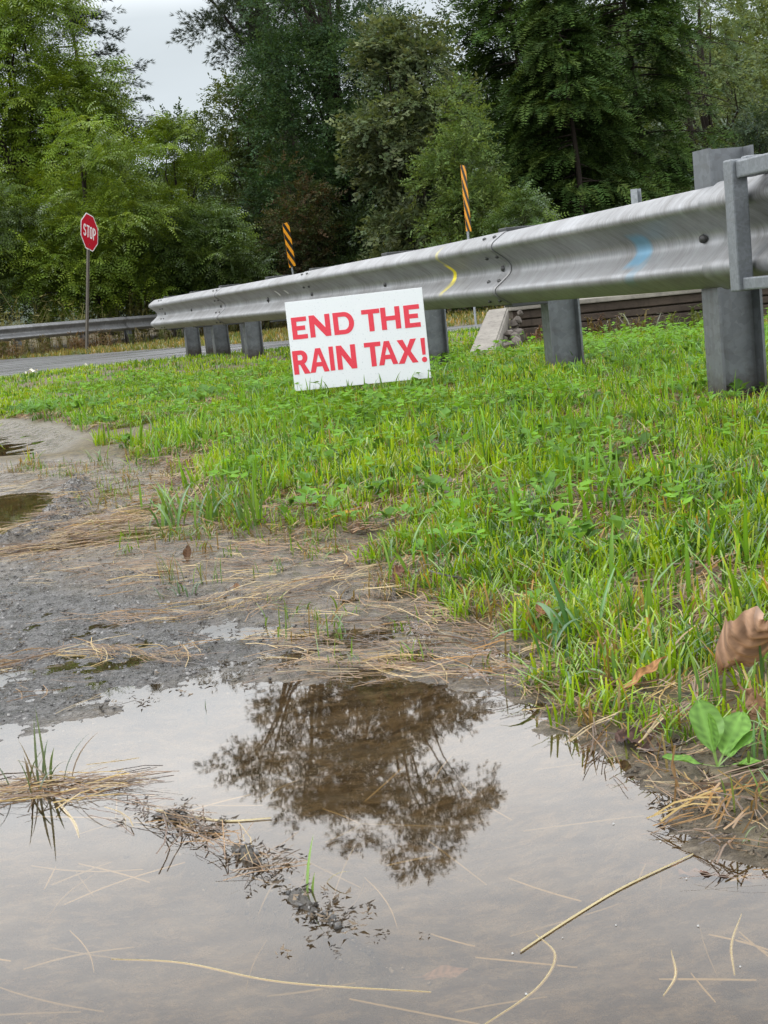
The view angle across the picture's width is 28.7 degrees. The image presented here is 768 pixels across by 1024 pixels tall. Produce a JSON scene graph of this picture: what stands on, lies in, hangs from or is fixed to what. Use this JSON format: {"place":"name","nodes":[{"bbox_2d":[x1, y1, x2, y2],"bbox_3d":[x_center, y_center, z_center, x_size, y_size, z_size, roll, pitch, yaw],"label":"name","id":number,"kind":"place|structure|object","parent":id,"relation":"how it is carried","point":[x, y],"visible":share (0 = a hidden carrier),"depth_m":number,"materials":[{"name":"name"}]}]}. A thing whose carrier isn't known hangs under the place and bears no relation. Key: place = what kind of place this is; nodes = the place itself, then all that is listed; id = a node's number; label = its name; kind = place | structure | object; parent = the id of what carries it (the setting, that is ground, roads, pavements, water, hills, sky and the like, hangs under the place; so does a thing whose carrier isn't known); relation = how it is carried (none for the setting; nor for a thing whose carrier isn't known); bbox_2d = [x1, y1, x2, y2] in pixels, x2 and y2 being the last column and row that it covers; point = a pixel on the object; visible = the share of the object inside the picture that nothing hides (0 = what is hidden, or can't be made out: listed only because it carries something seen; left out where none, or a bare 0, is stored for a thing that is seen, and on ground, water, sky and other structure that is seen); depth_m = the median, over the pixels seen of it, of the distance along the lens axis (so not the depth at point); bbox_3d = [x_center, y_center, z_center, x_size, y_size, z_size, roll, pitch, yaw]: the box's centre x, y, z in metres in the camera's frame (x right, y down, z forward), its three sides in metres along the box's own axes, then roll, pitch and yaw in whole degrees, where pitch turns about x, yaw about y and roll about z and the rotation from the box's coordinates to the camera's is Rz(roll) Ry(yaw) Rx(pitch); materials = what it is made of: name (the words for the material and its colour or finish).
{"place":"outdoors","nodes":[
{"label":"outdoors","id":0,"kind":"place"},
{"bbox_2d":[0,326,479,389],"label":"grass","id":1,"kind":"structure","parent":0,"point":[134,364],"depth_m":13.51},
{"bbox_2d":[0,324,481,376],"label":"road","id":2,"kind":"structure","parent":0,"point":[10,367],"depth_m":21.56,"materials":[{"name":"asphalt"}]},
{"bbox_2d":[0,306,510,359],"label":"grass","id":3,"kind":"structure","parent":0,"point":[465,316],"depth_m":27.40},
{"bbox_2d":[0,305,767,1023],"bbox_3d":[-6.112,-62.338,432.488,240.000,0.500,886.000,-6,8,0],"label":"ground","id":4,"kind":"structure","parent":0,"point":[338,745],"depth_m":1.51,"materials":[{"name":"soil"}]},
{"bbox_2d":[0,435,43,455],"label":"puddle water","id":5,"kind":"structure","parent":4,"relation":"on","point":[4,448],"depth_m":6.16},
{"bbox_2d":[0,175,64,315],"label":"walnut tree","id":6,"kind":"object","parent":4,"relation":"on","point":[17,220],"visible":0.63,"depth_m":35.15,"materials":[{"name":"green plant"}]},
{"bbox_2d":[0,268,71,325],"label":"undergrowth bush","id":7,"kind":"object","parent":4,"relation":"on","point":[12,309],"visible":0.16,"depth_m":41.97,"materials":[{"name":"green plant"}]},
{"bbox_2d":[0,1011,80,1015],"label":"sunken straw","id":8,"kind":"object","parent":4,"relation":"on","point":[40,1013],"visible":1,"depth_m":1.11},
{"bbox_2d":[0,709,96,798],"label":"grass tuft","id":9,"kind":"object","parent":4,"relation":"on","point":[29,773],"visible":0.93,"depth_m":1.64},
{"bbox_2d":[0,987,103,1012],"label":"sunken straw","id":10,"kind":"object","parent":4,"relation":"on","point":[51,1001],"visible":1,"depth_m":1.13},
{"bbox_2d":[0,0,156,348],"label":"walnut tree","id":11,"kind":"object","parent":4,"relation":"on","point":[21,154],"visible":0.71,"depth_m":38.28,"materials":[{"name":"green plant"}]},
{"bbox_2d":[23,946,133,969],"bbox_3d":[-0.245,0.357,1.207,0.088,0.001,0.008,-8,9,-14],"label":"sunken straw","id":12,"kind":"object","parent":4,"relation":"on","point":[77,955],"visible":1,"depth_m":1.21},
{"bbox_2d":[0,474,162,519],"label":"puddle","id":13,"kind":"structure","parent":4,"relation":"on","point":[19,505],"depth_m":4.19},
{"bbox_2d":[31,865,142,871],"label":"sunken straw","id":14,"kind":"object","parent":4,"relation":"on","point":[86,871],"visible":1,"depth_m":1.39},
{"bbox_2d":[81,213,97,350],"bbox_3d":[-6.162,-4.759,31.665,0.091,3.082,1.110,-2,9,23],"label":"stop sign","id":15,"kind":"object","parent":4,"relation":"on","point":[89,232],"visible":0.94,"depth_m":31.54,"materials":[{"name":"metal"}]},
{"bbox_2d":[9,0,181,334],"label":"pine tree","id":16,"kind":"object","parent":4,"relation":"on","point":[107,49],"visible":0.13,"depth_m":46.26,"materials":[{"name":"green plant"}]},
{"bbox_2d":[0,101,202,345],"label":"walnut tree","id":17,"kind":"object","parent":4,"relation":"on","point":[128,218],"visible":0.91,"depth_m":35.28,"materials":[{"name":"green plant"}]},
{"bbox_2d":[57,238,155,335],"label":"undergrowth bush","id":18,"kind":"object","parent":4,"relation":"on","point":[125,306],"visible":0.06,"depth_m":41.59,"materials":[{"name":"green plant"}]},
{"bbox_2d":[64,862,184,904],"bbox_3d":[-0.235,0.335,1.357,0.123,0.001,0.008,-12,10,-36],"label":"sunken straw","id":19,"kind":"object","parent":4,"relation":"on","point":[122,881],"visible":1,"depth_m":1.36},
{"bbox_2d":[0,314,270,356],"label":"guardrail","id":20,"kind":"object","parent":4,"relation":"on","point":[18,333],"visible":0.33,"depth_m":33.29,"materials":[{"name":"metal"}]},
{"bbox_2d":[0,272,295,355],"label":"tall weeds","id":21,"kind":"object","parent":4,"relation":"on","point":[130,310],"visible":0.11,"depth_m":35.39,"materials":[{"name":"green plant"}]},
{"bbox_2d":[139,481,187,508],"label":"grass tuft","id":22,"kind":"object","parent":4,"relation":"on","point":[140,495],"visible":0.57,"depth_m":3.80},
{"bbox_2d":[154,553,183,583],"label":"grass tuft","id":23,"kind":"object","parent":4,"relation":"on","point":[169,573],"visible":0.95,"depth_m":2.79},
{"bbox_2d":[137,480,202,531],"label":"grass tuft","id":24,"kind":"object","parent":4,"relation":"on","point":[165,510],"visible":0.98,"depth_m":3.45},
{"bbox_2d":[151,580,205,598],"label":"grass tuft","id":25,"kind":"object","parent":4,"relation":"on","point":[182,587],"visible":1,"depth_m":2.67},
{"bbox_2d":[167,486,218,515],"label":"grass tuft","id":26,"kind":"object","parent":4,"relation":"on","point":[188,504],"visible":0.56,"depth_m":3.64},
{"bbox_2d":[122,107,264,314],"bbox_3d":[-5.135,-7.424,39.174,4.119,6.181,4.188,-6,8,0],"label":"walnut tree","id":27,"kind":"object","parent":4,"relation":"on","point":[163,130],"visible":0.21,"depth_m":38.58,"materials":[{"name":"green plant"}]},
{"bbox_2d":[125,97,261,241],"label":"background tree","id":28,"kind":"object","parent":4,"relation":"on","point":[213,191],"visible":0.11,"depth_m":57.69,"materials":[{"name":"green plant"}]},
{"bbox_2d":[130,194,286,331],"bbox_3d":[-4.232,-5.861,36.535,3.901,3.688,4.274,-6,8,0],"label":"walnut tree","id":29,"kind":"object","parent":4,"relation":"on","point":[202,252],"visible":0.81,"depth_m":35.76,"materials":[{"name":"green plant"}]},
{"bbox_2d":[193,555,225,584],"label":"grass tuft","id":30,"kind":"object","parent":4,"relation":"on","point":[206,571],"visible":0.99,"depth_m":2.76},
{"bbox_2d":[182,471,242,526],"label":"grass tuft","id":31,"kind":"object","parent":4,"relation":"on","point":[210,515],"visible":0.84,"depth_m":3.41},
{"bbox_2d":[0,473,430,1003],"bbox_3d":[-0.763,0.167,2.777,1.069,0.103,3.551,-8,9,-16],"label":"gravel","id":32,"kind":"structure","parent":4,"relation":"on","point":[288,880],"depth_m":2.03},
{"bbox_2d":[0,309,451,358],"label":"roadside weeds","id":33,"kind":"object","parent":4,"relation":"on","point":[42,344],"visible":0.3,"depth_m":32.62,"materials":[{"name":"green plant"}]},
{"bbox_2d":[211,480,267,529],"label":"grass tuft","id":34,"kind":"object","parent":4,"relation":"on","point":[253,509],"visible":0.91,"depth_m":3.28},
{"bbox_2d":[201,196,296,328],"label":"undergrowth bush","id":35,"kind":"object","parent":4,"relation":"on","point":[253,229],"visible":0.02,"depth_m":41.28,"materials":[{"name":"green plant"}]},
{"bbox_2d":[190,64,309,279],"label":"locust tree","id":36,"kind":"object","parent":4,"relation":"on","point":[222,111],"visible":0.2,"depth_m":42.19,"materials":[{"name":"green plant"}]},
{"bbox_2d":[198,92,322,271],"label":"background tree","id":37,"kind":"object","parent":4,"relation":"on","point":[272,139],"visible":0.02,"depth_m":60.00,"materials":[{"name":"green plant"}]},
{"bbox_2d":[166,0,392,253],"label":"white pine","id":38,"kind":"object","parent":4,"relation":"on","point":[221,8],"visible":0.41,"depth_m":46.61,"materials":[{"name":"green plant"}]},
{"bbox_2d":[0,456,561,673],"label":"thin grass","id":39,"kind":"structure","parent":4,"relation":"on","point":[176,533],"depth_m":3.10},
{"bbox_2d":[282,222,295,274],"bbox_3d":[-1.897,-4.930,31.475,0.032,2.257,0.305,-2,16,24],"label":"object marker","id":40,"kind":"object","parent":4,"relation":"on","point":[289,245],"visible":0.74,"depth_m":31.30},
{"bbox_2d":[250,143,354,279],"bbox_3d":[-2.030,-6.836,37.775,2.712,4.825,3.392,-6,8,0],"label":"viny shrub","id":41,"kind":"object","parent":4,"relation":"on","point":[306,229],"visible":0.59,"depth_m":37.23,"materials":[{"name":"green plant"}]},
{"bbox_2d":[267,982,355,996],"bbox_3d":[-0.054,0.353,1.109,0.066,0.001,0.008,-6,8,0],"label":"sunken straw","id":42,"kind":"object","parent":4,"relation":"on","point":[312,990],"visible":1,"depth_m":1.11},
{"bbox_2d":[301,0,342,251],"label":"white pine","id":43,"kind":"object","parent":4,"relation":"on","point":[309,14],"visible":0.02,"depth_m":45.59,"materials":[{"name":"green plant"}]},
{"bbox_2d":[219,0,451,269],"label":"dark tree","id":44,"kind":"object","parent":4,"relation":"on","point":[331,44],"visible":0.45,"depth_m":38.94,"materials":[{"name":"green plant"}]},
{"bbox_2d":[295,193,408,267],"bbox_3d":[-0.337,-6.335,37.864,4.006,3.487,3.519,-6,8,0],"label":"undergrowth bush","id":45,"kind":"object","parent":4,"relation":"on","point":[352,257],"visible":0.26,"depth_m":37.52,"materials":[{"name":"green plant"}]},
{"bbox_2d":[285,287,430,391],"bbox_3d":[-0.107,-0.671,6.547,0.615,0.557,0.010,-4,8,11],"label":"yard sign","id":46,"kind":"object","parent":4,"relation":"on","point":[357,339],"visible":1,"depth_m":6.53,"materials":[{"name":"white plastic"}]},
{"bbox_2d":[0,340,767,534],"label":"grass","id":47,"kind":"structure","parent":4,"relation":"on","point":[488,454],"depth_m":4.28,"materials":[{"name":"plant"}]},
{"bbox_2d":[0,307,767,559],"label":"clover","id":48,"kind":"object","parent":4,"relation":"on","point":[558,505],"visible":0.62,"depth_m":5.20,"materials":[{"name":"green plant"}]},
{"bbox_2d":[0,338,767,863],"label":"thatch","id":49,"kind":"object","parent":4,"relation":"on","point":[596,738],"visible":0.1,"depth_m":2.38,"materials":[{"name":"plant"}]},
{"bbox_2d":[0,458,767,957],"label":"mud debris","id":50,"kind":"object","parent":4,"relation":"on","point":[336,910],"visible":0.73,"depth_m":1.49,"materials":[{"name":"plant"}]},
{"bbox_2d":[0,458,767,887],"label":"straw","id":51,"kind":"object","parent":4,"relation":"on","point":[76,782],"visible":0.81,"depth_m":2.26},
{"bbox_2d":[3,328,767,613],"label":"ground weeds","id":52,"kind":"object","parent":4,"relation":"on","point":[432,480],"visible":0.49,"depth_m":4.52,"materials":[{"name":"green plant"}]},
{"bbox_2d":[301,29,472,246],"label":"background tree","id":53,"kind":"object","parent":4,"relation":"on","point":[349,114],"visible":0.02,"depth_m":54.06,"materials":[{"name":"green plant"}]},
{"bbox_2d":[8,322,767,706],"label":"tall grass","id":54,"kind":"structure","parent":4,"relation":"on","point":[514,494],"depth_m":4.09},
{"bbox_2d":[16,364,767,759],"bbox_3d":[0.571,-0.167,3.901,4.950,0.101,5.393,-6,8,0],"label":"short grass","id":55,"kind":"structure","parent":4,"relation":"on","point":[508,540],"depth_m":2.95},
{"bbox_2d":[376,532,432,584],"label":"grass tuft","id":56,"kind":"object","parent":4,"relation":"on","point":[397,555],"visible":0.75,"depth_m":2.56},
{"bbox_2d":[324,4,502,260],"bbox_3d":[0.744,-7.865,34.292,3.989,7.322,3.869,-6,8,0],"label":"viburnum tree","id":57,"kind":"object","parent":4,"relation":"on","point":[399,53],"visible":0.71,"depth_m":33.61,"materials":[{"name":"green plant"}]},
{"bbox_2d":[349,998,479,1023],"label":"sunken straw","id":58,"kind":"object","parent":4,"relation":"on","point":[423,1013],"visible":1,"depth_m":1.06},
{"bbox_2d":[411,965,468,979],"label":"sodden leaf","id":59,"kind":"object","parent":4,"relation":"on","point":[442,971],"visible":1,"depth_m":1.11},
{"bbox_2d":[148,145,767,400],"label":"guardrail","id":60,"kind":"object","parent":4,"relation":"on","point":[557,270],"visible":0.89,"depth_m":5.88,"materials":[{"name":"metal"}]},
{"bbox_2d":[723,153,767,291],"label":"bracket frame","id":61,"kind":"object","parent":60,"relation":"attached to","point":[737,172],"visible":1,"depth_m":4.25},
{"bbox_2d":[419,230,502,313],"bbox_3d":[1.249,-4.516,29.362,2.247,2.047,2.300,-10,9,-28],"label":"undergrowth bush","id":62,"kind":"object","parent":4,"relation":"on","point":[433,244],"visible":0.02,"depth_m":29.23,"materials":[{"name":"green plant"}]},
{"bbox_2d":[397,69,533,312],"bbox_3d":[1.749,-6.538,31.397,2.910,5.348,3.152,-6,8,0],"label":"birch tree","id":63,"kind":"object","parent":4,"relation":"on","point":[451,190],"visible":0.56,"depth_m":30.85,"materials":[{"name":"green plant"}]},
{"bbox_2d":[460,165,476,323],"bbox_3d":[1.204,-3.764,21.203,0.032,2.227,0.305,-3,9,18],"label":"object marker","id":64,"kind":"object","parent":4,"relation":"on","point":[465,198],"visible":0.83,"depth_m":21.12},
{"bbox_2d":[455,996,546,1012],"bbox_3d":[0.083,0.347,1.058,0.066,0.001,0.009,-6,8,0],"label":"sunken straw","id":65,"kind":"object","parent":4,"relation":"on","point":[499,1004],"visible":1,"depth_m":1.06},
{"bbox_2d":[269,443,767,771],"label":"grass","id":66,"kind":"structure","parent":4,"relation":"on","point":[517,562],"depth_m":2.36,"materials":[{"name":"plant"}]},
{"bbox_2d":[613,656,666,694],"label":"fallen leaf","id":67,"kind":"object","parent":66,"relation":"on","point":[652,666],"visible":0.97,"depth_m":1.71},
{"bbox_2d":[475,179,568,235],"bbox_3d":[2.597,-4.824,28.139,1.842,2.745,1.863,-6,8,0],"label":"sumac bush","id":68,"kind":"object","parent":4,"relation":"on","point":[530,200],"visible":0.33,"depth_m":27.99,"materials":[{"name":"green plant"}]},
{"bbox_2d":[476,957,577,967],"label":"sunken straw","id":69,"kind":"object","parent":4,"relation":"on","point":[525,962],"visible":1,"depth_m":1.12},
{"bbox_2d":[415,0,641,204],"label":"background tree","id":70,"kind":"object","parent":4,"relation":"on","point":[446,15],"visible":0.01,"depth_m":50.05,"materials":[{"name":"green plant"}]},
{"bbox_2d":[432,0,637,308],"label":"hemlock tree","id":71,"kind":"object","parent":4,"relation":"on","point":[501,18],"visible":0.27,"depth_m":36.95,"materials":[{"name":"green plant"}]},
{"bbox_2d":[491,562,617,663],"bbox_3d":[0.233,0.131,1.968,0.142,0.120,0.217,-3,9,19],"label":"grass tuft","id":72,"kind":"object","parent":4,"relation":"on","point":[550,612],"visible":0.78,"depth_m":1.98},
{"bbox_2d":[510,903,621,936],"bbox_3d":[0.145,0.322,1.185,0.103,0.001,0.002,-9,9,-23],"label":"sunken straw","id":73,"kind":"object","parent":4,"relation":"on","point":[564,920],"visible":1,"depth_m":1.18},
{"bbox_2d":[523,815,643,831],"bbox_3d":[0.185,0.288,1.391,0.114,0.001,0.002,-6,8,-5],"label":"sunken straw","id":74,"kind":"object","parent":4,"relation":"on","point":[582,823],"visible":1,"depth_m":1.39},
{"bbox_2d":[496,0,674,219],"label":"hemlock tree","id":75,"kind":"object","parent":4,"relation":"on","point":[543,48],"visible":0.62,"depth_m":35.27,"materials":[{"name":"green plant"}]},
{"bbox_2d":[507,0,697,190],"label":"background tree","id":76,"kind":"object","parent":4,"relation":"on","point":[619,65],"depth_m":78.75,"materials":[{"name":"green plant"}]},
{"bbox_2d":[545,639,672,690],"bbox_3d":[0.267,0.178,1.784,0.134,0.068,0.138,-2,9,21],"label":"grass tuft","id":77,"kind":"object","parent":4,"relation":"on","point":[647,657],"visible":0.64,"depth_m":1.77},
{"bbox_2d":[566,567,651,624],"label":"grass tuft","id":78,"kind":"object","parent":4,"relation":"on","point":[648,597],"visible":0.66,"depth_m":2.03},
{"bbox_2d":[470,288,767,353],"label":"concrete wall","id":79,"kind":"structure","parent":4,"relation":"on","point":[497,324],"depth_m":11.40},
{"bbox_2d":[594,687,643,716],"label":"grass tuft","id":80,"kind":"object","parent":4,"relation":"on","point":[612,706],"visible":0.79,"depth_m":1.66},
{"bbox_2d":[550,0,697,203],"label":"background tree","id":81,"kind":"object","parent":4,"relation":"on","point":[636,60],"visible":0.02,"depth_m":57.50,"materials":[{"name":"green plant"}]},
{"bbox_2d":[630,189,641,203],"bbox_3d":[2.208,-2.080,12.867,0.060,1.360,0.075,1,11,38],"label":"steel post","id":82,"kind":"object","parent":4,"relation":"on","point":[636,196],"visible":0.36,"depth_m":12.76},
{"bbox_2d":[591,624,687,689],"bbox_3d":[0.300,0.174,1.748,0.101,0.068,0.069,-10,9,-29],"label":"grass tuft","id":83,"kind":"object","parent":4,"relation":"on","point":[664,661],"visible":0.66,"depth_m":1.76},
{"bbox_2d":[600,718,679,751],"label":"sodden leaf","id":84,"kind":"object","parent":4,"relation":"on","point":[620,734],"visible":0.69,"depth_m":1.58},
{"bbox_2d":[526,302,765,342],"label":"bank weeds","id":85,"kind":"object","parent":4,"relation":"on","point":[693,317],"visible":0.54,"depth_m":11.16,"materials":[{"name":"green plant"}]},
{"bbox_2d":[554,0,751,212],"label":"hemlock tree","id":86,"kind":"object","parent":4,"relation":"on","point":[649,22],"visible":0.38,"depth_m":37.59,"materials":[{"name":"green plant"}]},
{"bbox_2d":[590,0,767,174],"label":"thin hemlock tree","id":87,"kind":"object","parent":4,"relation":"on","point":[730,42],"visible":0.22,"depth_m":44.29,"materials":[{"name":"green plant"}]},
{"bbox_2d":[612,0,767,195],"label":"background tree","id":88,"kind":"object","parent":4,"relation":"on","point":[705,120],"visible":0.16,"depth_m":59.08,"materials":[{"name":"green plant"}]},
{"bbox_2d":[628,0,767,192],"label":"background tree","id":89,"kind":"object","parent":4,"relation":"on","point":[724,25],"visible":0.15,"depth_m":70.58,"materials":[{"name":"green plant"}]},
{"bbox_2d":[640,856,767,882],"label":"sodden leaf","id":90,"kind":"object","parent":4,"relation":"on","point":[690,873],"visible":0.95,"depth_m":1.26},
{"bbox_2d":[659,978,756,980],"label":"sunken straw","id":91,"kind":"object","parent":4,"relation":"on","point":[717,979],"visible":1,"depth_m":1.06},
{"bbox_2d":[662,699,761,766],"bbox_3d":[0.315,0.217,1.456,0.095,0.057,0.065,-6,8,0],"label":"plantain plant","id":92,"kind":"object","parent":4,"relation":"on","point":[730,735],"visible":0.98,"depth_m":1.46,"materials":[{"name":"green plant"}]},
{"bbox_2d":[678,643,755,706],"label":"grass tuft","id":93,"kind":"object","parent":4,"relation":"on","point":[714,687],"visible":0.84,"depth_m":1.63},
{"bbox_2d":[685,94,767,191],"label":"holly bush","id":94,"kind":"object","parent":4,"relation":"on","point":[761,143],"visible":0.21,"depth_m":30.25,"materials":[{"name":"green plant"}]},
{"bbox_2d":[694,0,767,144],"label":"background tree","id":95,"kind":"object","parent":4,"relation":"on","point":[764,51],"visible":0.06,"depth_m":77.06,"materials":[{"name":"green plant"}]},
{"bbox_2d":[715,606,767,675],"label":"curled leaf","id":96,"kind":"object","parent":4,"relation":"on","point":[743,636],"visible":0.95,"depth_m":1.63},
{"bbox_2d":[720,764,767,814],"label":"grass tuft","id":97,"kind":"object","parent":4,"relation":"on","point":[764,775],"visible":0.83,"depth_m":1.34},
{"bbox_2d":[731,682,765,722],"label":"dead leaf","id":98,"kind":"object","parent":4,"relation":"on","point":[750,698],"visible":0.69,"depth_m":1.57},
{"bbox_2d":[735,619,765,696],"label":"grass tuft","id":99,"kind":"object","parent":4,"relation":"on","point":[761,659],"visible":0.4,"depth_m":1.64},
{"bbox_2d":[741,712,767,762],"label":"grass tuft","id":100,"kind":"object","parent":4,"relation":"on","point":[754,752],"visible":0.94,"depth_m":1.45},
{"bbox_2d":[0,315,767,422],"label":"grass","id":101,"kind":"structure","parent":0,"point":[4,402],"depth_m":10.00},
{"bbox_2d":[0,38,767,325],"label":"hill","id":102,"kind":"structure","parent":0,"point":[721,119],"depth_m":178.56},
{"bbox_2d":[5,16,767,322],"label":"hillside wood","id":103,"kind":"object","parent":102,"relation":"on","point":[439,115],"depth_m":209.54,"materials":[{"name":"green plant"}]},
{"bbox_2d":[0,0,767,197],"label":"sky","id":104,"kind":"structure","parent":0,"point":[175,73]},
{"label":"puddle water","id":105,"kind":"structure","parent":0,"visible":0},
{"bbox_2d":[111,958,430,992],"bbox_3d":[-0.092,0.351,1.134,0.273,0.001,0.013,-2,9,25],"label":"straw","id":106,"kind":"object","parent":105,"relation":"on","point":[242,975],"visible":1,"depth_m":1.13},
{"bbox_2d":[306,838,349,902],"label":"grass tuft","id":107,"kind":"object","parent":105,"relation":"in","point":[307,877],"visible":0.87,"depth_m":1.29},
{"bbox_2d":[485,934,556,1023],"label":"straw","id":108,"kind":"object","parent":105,"relation":"on","point":[538,986],"visible":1,"depth_m":1.08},
{"bbox_2d":[520,853,692,950],"bbox_3d":[0.181,0.311,1.211,0.226,0.001,0.010,-13,11,-43],"label":"straw","id":109,"kind":"object","parent":105,"relation":"on","point":[578,913],"visible":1,"depth_m":1.21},
{"bbox_2d":[730,913,741,974],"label":"straw","id":110,"kind":"object","parent":105,"relation":"on","point":[731,947],"visible":1,"depth_m":1.11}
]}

